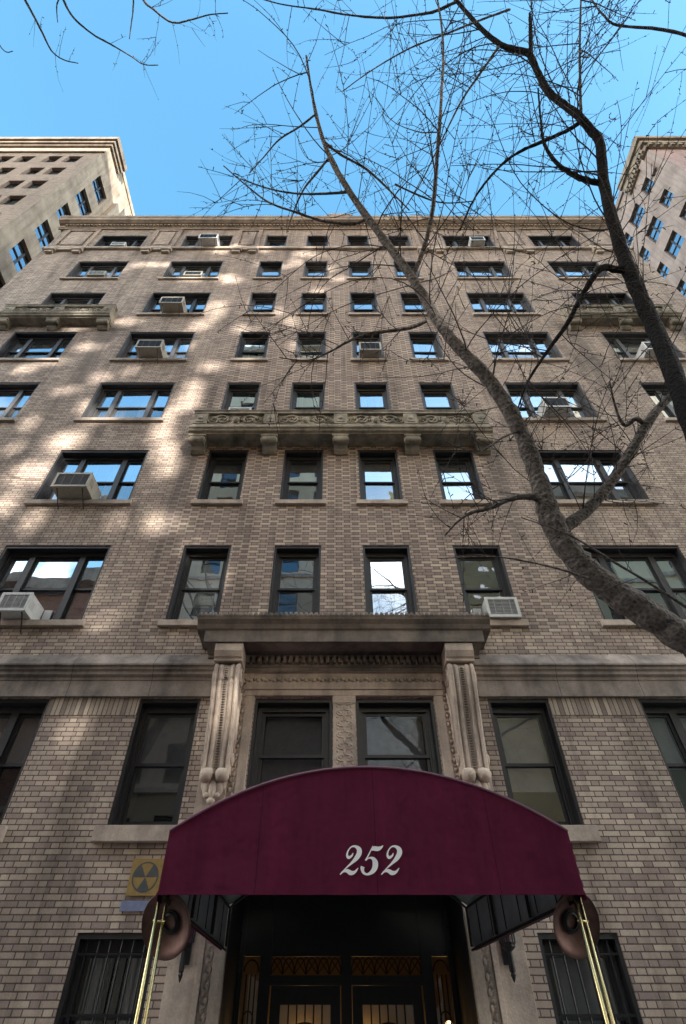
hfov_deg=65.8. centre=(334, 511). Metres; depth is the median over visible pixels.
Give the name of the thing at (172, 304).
air conditioner
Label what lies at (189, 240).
window
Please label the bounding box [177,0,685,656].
street tree
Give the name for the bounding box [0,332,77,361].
window
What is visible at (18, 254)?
window
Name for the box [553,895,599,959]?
copper dish
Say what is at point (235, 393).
window
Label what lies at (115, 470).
window
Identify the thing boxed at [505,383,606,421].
window
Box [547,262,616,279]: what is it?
window
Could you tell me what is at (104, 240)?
window
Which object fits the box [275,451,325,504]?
window
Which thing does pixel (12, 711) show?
window
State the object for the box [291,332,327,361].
window
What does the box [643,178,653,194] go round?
window
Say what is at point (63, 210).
window
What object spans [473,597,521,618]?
air conditioner
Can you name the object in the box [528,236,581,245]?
window
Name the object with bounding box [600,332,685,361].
window
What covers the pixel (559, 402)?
air conditioner
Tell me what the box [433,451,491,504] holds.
window
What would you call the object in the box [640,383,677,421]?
window
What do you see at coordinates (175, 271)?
window
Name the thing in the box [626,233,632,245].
window
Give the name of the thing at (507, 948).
wall lantern
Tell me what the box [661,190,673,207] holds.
window
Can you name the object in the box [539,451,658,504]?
window
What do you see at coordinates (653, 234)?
window
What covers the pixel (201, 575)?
window
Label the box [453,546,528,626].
window
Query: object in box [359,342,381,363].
air conditioner
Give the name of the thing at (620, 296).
window
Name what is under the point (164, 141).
sky
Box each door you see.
[269,986,340,1023]
[352,986,424,1023]
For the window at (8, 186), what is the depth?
31.25 m
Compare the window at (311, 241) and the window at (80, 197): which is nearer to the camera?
the window at (311, 241)
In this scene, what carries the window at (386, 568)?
in the apartment building at (236, 601)
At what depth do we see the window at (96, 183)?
35.91 m
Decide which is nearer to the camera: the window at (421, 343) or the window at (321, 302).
the window at (421, 343)
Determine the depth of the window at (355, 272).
22.01 m
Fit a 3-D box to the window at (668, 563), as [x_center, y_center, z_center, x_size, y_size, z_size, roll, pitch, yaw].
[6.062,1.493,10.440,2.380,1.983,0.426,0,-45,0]
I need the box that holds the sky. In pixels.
[0,0,685,215]
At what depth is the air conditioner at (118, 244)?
23.30 m
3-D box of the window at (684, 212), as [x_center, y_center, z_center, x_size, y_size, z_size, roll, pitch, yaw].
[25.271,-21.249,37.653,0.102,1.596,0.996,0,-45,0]
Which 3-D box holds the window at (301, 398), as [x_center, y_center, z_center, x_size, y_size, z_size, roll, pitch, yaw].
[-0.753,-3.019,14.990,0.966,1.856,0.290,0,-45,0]
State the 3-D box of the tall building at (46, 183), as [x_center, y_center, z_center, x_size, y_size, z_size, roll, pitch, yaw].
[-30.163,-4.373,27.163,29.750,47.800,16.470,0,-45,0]
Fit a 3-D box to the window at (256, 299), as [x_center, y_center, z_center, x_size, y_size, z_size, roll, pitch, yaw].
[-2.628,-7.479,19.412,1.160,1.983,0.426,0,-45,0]
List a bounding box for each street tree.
[0,0,227,99]
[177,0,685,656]
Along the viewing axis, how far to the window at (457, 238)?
24.48 m
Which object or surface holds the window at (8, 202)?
in the tall building at (46, 183)
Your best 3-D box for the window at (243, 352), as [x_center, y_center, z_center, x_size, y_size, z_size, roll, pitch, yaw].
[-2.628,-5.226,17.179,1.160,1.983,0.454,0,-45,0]
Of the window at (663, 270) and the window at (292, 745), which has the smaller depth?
the window at (292, 745)
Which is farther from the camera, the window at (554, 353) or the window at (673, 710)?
the window at (554, 353)
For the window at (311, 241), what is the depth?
24.51 m
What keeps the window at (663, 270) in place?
in the tall building at (664, 251)
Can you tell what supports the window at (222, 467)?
in the apartment building at (236, 601)
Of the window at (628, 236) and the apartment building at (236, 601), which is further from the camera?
the window at (628, 236)
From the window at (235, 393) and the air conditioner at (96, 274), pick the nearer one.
the window at (235, 393)
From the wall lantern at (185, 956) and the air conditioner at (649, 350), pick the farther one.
the air conditioner at (649, 350)
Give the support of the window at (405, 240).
in the apartment building at (236, 601)
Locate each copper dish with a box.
[141,895,190,960]
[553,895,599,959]
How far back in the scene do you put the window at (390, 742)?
8.56 m
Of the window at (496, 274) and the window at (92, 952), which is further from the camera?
the window at (496, 274)
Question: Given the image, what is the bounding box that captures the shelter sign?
[119,859,163,910]
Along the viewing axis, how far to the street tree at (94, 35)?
8.94 m
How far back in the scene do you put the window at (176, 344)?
17.45 m
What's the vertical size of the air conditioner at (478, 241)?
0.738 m
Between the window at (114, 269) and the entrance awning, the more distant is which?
the window at (114, 269)
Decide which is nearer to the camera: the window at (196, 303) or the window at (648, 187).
the window at (196, 303)
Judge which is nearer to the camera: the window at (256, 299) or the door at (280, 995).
the door at (280, 995)
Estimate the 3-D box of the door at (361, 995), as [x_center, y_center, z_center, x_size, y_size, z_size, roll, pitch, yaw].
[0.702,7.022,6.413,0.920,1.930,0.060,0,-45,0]
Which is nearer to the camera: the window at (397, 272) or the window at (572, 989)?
the window at (572, 989)
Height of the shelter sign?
0.565 m
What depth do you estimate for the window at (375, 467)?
12.93 m
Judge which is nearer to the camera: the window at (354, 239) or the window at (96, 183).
the window at (354, 239)
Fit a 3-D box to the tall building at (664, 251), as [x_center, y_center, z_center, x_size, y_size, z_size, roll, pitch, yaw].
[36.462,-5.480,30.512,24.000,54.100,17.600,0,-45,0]
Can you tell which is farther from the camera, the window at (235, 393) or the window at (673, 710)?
the window at (235, 393)
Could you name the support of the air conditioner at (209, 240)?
attached to the apartment building at (236, 601)
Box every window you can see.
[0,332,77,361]
[0,383,39,421]
[0,546,110,626]
[0,699,49,842]
[2,199,20,204]
[4,184,18,187]
[9,241,29,271]
[24,451,147,504]
[27,184,42,187]
[35,221,51,248]
[41,293,105,303]
[54,933,152,1023]
[56,205,67,218]
[59,262,128,279]
[73,383,174,421]
[76,190,88,215]
[91,699,200,842]
[92,177,103,203]
[94,236,147,245]
[109,332,194,361]
[136,293,210,315]
[157,546,230,626]
[158,262,222,279]
[181,236,232,245]
[191,451,248,504]
[221,383,260,409]
[230,332,269,361]
[243,293,276,315]
[246,699,331,788]
[252,262,282,279]
[264,236,287,245]
[268,546,320,613]
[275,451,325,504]
[289,383,324,409]
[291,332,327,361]
[296,293,328,315]
[300,262,329,279]
[306,236,327,245]
[347,236,368,245]
[347,262,375,279]
[348,293,380,315]
[350,332,387,361]
[354,383,390,409]
[356,451,407,504]
[356,699,442,774]
[363,546,417,613]
[388,236,410,245]
[393,262,423,279]
[400,293,427,315]
[408,332,448,361]
[418,383,458,409]
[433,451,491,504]
[442,236,494,245]
[453,262,518,279]
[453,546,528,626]
[466,293,540,315]
[483,332,569,361]
[487,699,600,842]
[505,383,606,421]
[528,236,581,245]
[537,933,642,1023]
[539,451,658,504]
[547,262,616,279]
[571,293,633,303]
[582,546,685,626]
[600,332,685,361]
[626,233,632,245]
[631,204,644,227]
[638,699,685,831]
[640,248,649,261]
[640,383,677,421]
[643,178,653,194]
[647,217,663,242]
[658,263,669,278]
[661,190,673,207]
[666,231,684,258]
[678,280,685,296]
[681,206,685,219]
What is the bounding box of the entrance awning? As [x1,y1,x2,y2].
[134,766,614,1023]
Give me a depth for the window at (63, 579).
10.73 m
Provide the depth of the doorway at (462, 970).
6.76 m
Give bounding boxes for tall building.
[0,137,134,288]
[615,136,685,296]
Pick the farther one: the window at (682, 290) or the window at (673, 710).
the window at (682, 290)
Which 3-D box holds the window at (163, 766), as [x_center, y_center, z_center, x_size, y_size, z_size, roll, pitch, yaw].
[-2.673,3.871,8.045,1.230,2.063,0.451,0,-45,0]
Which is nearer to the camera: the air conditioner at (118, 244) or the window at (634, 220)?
the air conditioner at (118, 244)
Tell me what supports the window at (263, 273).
in the apartment building at (236, 601)
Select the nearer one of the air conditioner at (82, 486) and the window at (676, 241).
the air conditioner at (82, 486)
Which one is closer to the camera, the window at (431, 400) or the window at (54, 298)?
the window at (431, 400)
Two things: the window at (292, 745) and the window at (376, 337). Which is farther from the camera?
the window at (376, 337)
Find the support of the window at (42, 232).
in the tall building at (46, 183)
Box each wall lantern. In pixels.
[178,927,195,982]
[499,934,515,982]
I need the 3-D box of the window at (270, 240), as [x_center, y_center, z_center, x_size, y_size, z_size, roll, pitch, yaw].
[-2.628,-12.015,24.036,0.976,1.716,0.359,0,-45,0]
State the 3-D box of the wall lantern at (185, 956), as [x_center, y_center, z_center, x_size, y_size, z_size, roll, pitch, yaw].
[-1.768,5.111,6.369,0.216,0.820,0.261,0,-45,0]
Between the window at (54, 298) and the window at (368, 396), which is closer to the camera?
the window at (368, 396)
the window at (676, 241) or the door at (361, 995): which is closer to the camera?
the door at (361, 995)
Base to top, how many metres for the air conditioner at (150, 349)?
0.779 m
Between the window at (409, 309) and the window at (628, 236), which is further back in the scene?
the window at (628, 236)
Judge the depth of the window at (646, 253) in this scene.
43.08 m
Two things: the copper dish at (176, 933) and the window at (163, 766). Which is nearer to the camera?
the copper dish at (176, 933)
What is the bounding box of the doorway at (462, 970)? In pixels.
[219,895,477,1023]
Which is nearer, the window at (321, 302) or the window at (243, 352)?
the window at (243, 352)
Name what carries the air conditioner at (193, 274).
attached to the apartment building at (236, 601)
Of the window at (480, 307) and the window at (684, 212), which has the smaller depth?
the window at (480, 307)
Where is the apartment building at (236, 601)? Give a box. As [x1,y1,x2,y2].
[0,213,685,1023]
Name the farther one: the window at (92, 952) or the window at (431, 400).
the window at (431, 400)
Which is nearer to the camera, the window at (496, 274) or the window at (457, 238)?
the window at (496, 274)
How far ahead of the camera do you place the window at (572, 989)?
6.38 m
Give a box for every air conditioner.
[0,592,52,633]
[50,473,107,509]
[86,271,107,276]
[110,242,126,245]
[134,340,167,363]
[158,297,186,317]
[183,271,202,276]
[198,234,219,250]
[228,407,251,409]
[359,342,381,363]
[468,237,485,250]
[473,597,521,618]
[536,397,571,424]
[635,342,655,363]
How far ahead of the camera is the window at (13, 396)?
15.38 m
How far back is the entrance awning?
4.35 m
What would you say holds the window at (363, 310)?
in the apartment building at (236, 601)
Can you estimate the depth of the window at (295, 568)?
10.78 m
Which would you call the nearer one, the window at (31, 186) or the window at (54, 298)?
the window at (54, 298)
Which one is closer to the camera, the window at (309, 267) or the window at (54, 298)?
the window at (54, 298)
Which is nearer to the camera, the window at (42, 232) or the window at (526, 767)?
the window at (526, 767)
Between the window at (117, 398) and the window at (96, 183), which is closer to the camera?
the window at (117, 398)
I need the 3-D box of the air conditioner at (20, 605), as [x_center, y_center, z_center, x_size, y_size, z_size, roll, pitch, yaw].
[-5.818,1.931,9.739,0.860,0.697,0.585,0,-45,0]

